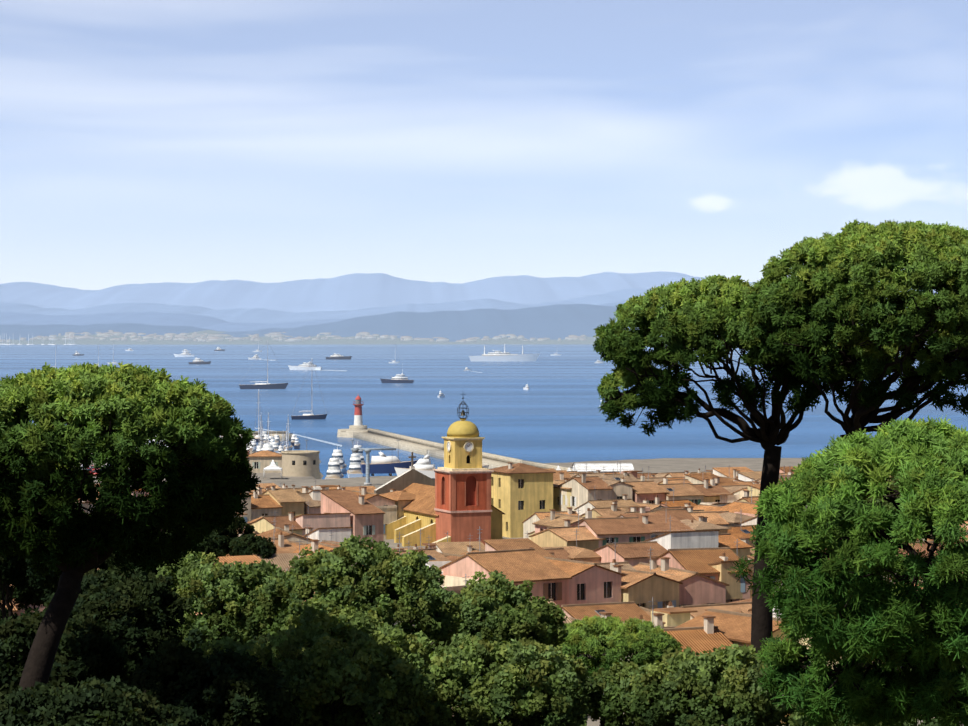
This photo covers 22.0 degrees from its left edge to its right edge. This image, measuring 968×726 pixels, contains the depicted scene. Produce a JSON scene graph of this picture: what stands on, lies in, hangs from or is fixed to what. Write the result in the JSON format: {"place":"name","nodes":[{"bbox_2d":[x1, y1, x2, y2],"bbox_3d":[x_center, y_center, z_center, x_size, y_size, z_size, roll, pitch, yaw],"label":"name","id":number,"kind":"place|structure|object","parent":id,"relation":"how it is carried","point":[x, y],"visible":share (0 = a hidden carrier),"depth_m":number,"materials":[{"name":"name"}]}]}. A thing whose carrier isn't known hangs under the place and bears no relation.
{"place":"outdoors","nodes":[
{"label":"outdoors","id":0,"kind":"place"},
{"bbox_2d":[0,299,628,331],"bbox_3d":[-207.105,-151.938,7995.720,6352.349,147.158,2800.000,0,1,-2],"label":"hills","id":1,"kind":"structure","parent":0,"point":[53,319],"depth_m":7661.37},
{"bbox_2d":[0,304,637,341],"bbox_3d":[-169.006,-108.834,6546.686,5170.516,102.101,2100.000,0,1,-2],"label":"hills","id":2,"kind":"structure","parent":0,"point":[409,328],"depth_m":6078.27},
{"bbox_2d":[0,288,651,322],"bbox_3d":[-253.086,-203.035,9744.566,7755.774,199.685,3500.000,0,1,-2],"label":"mountains","id":3,"kind":"structure","parent":0,"point":[251,313],"depth_m":9494.09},
{"bbox_2d":[0,330,925,344],"bbox_3d":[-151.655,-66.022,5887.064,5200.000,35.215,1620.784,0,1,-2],"label":"shore","id":4,"kind":"structure","parent":0,"point":[341,340],"depth_m":5351.05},
{"bbox_2d":[0,271,935,312],"bbox_3d":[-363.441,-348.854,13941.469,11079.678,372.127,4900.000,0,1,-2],"label":"mountains","id":5,"kind":"structure","parent":0,"point":[420,292],"depth_m":13161.20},
{"bbox_2d":[0,344,967,478],"bbox_3d":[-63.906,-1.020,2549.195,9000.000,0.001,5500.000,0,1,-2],"label":"sea","id":6,"kind":"structure","parent":0,"point":[558,433],"depth_m":1185.88,"materials":[{"name":"liquid"}]},
{"bbox_2d":[51,335,603,478],"bbox_3d":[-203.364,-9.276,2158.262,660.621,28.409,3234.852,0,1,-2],"label":"boats","id":7,"kind":"object","parent":6,"relation":"on","point":[381,463],"visible":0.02,"depth_m":720.03,"materials":[{"name":"paint"}]},
{"bbox_2d":[0,0,967,414],"bbox_3d":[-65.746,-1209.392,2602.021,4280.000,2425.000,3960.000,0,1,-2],"label":"haze veils","id":8,"kind":"object","parent":6,"relation":"on","point":[170,332],"depth_m":1701.29,"materials":[{"name":"white"}]},
{"bbox_2d":[0,0,967,289],"label":"sky","id":9,"kind":"structure","parent":0,"point":[815,48],"materials":[{"name":"blue"}]},
{"bbox_2d":[75,458,963,725],"bbox_3d":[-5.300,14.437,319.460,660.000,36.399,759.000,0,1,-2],"label":"terrain","id":10,"kind":"structure","parent":0,"point":[665,465],"depth_m":593.50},
{"bbox_2d":[281,394,478,478],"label":"towers","id":11,"kind":"structure","parent":10,"relation":"on","point":[462,428],"depth_m":561.63,"materials":[{"name":"beige paint"}]},
{"bbox_2d":[457,394,468,418],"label":"bell cage","id":12,"kind":"object","parent":11,"relation":"on","point":[463,412],"visible":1,"depth_m":382.76,"materials":[{"name":"black metal"}]},
{"bbox_2d":[221,400,633,484],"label":"harbor","id":13,"kind":"structure","parent":10,"relation":"on","point":[394,441],"depth_m":666.96,"materials":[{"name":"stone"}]},
{"bbox_2d":[96,442,783,695],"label":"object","id":14,"kind":"structure","parent":10,"relation":"on","point":[468,446],"depth_m":284.89,"materials":[{"name":"paint"}]},
{"bbox_2d":[0,262,967,725],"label":"tree trunks and limbs","id":15,"kind":"object","parent":10,"relation":"on","point":[770,434],"visible":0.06,"depth_m":115.16,"materials":[{"name":"brown plant"}]},
{"bbox_2d":[0,479,944,725],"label":"bushes","id":16,"kind":"object","parent":15,"relation":"attached to","point":[473,649],"visible":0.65,"depth_m":109.21,"materials":[{"name":"green plant"}]},
{"bbox_2d":[0,218,967,725],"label":"pine needle tufts","id":17,"kind":"object","parent":15,"relation":"attached to","point":[922,460],"visible":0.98,"depth_m":91.20,"materials":[{"name":"green plant"}]},
{"bbox_2d":[1,448,967,655],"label":"town roofs","id":18,"kind":"structure","parent":10,"relation":"on","point":[520,560],"depth_m":296.77,"materials":[{"name":"orange tile"}]},
{"bbox_2d":[12,437,967,723],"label":"building walls","id":19,"kind":"structure","parent":10,"relation":"on","point":[470,491],"depth_m":372.45,"materials":[{"name":"paint"}]},
{"bbox_2d":[224,462,898,669],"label":"windows","id":20,"kind":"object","parent":19,"relation":"in","point":[580,590],"visible":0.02,"depth_m":227.92,"materials":[{"name":"black glass"}]}
]}

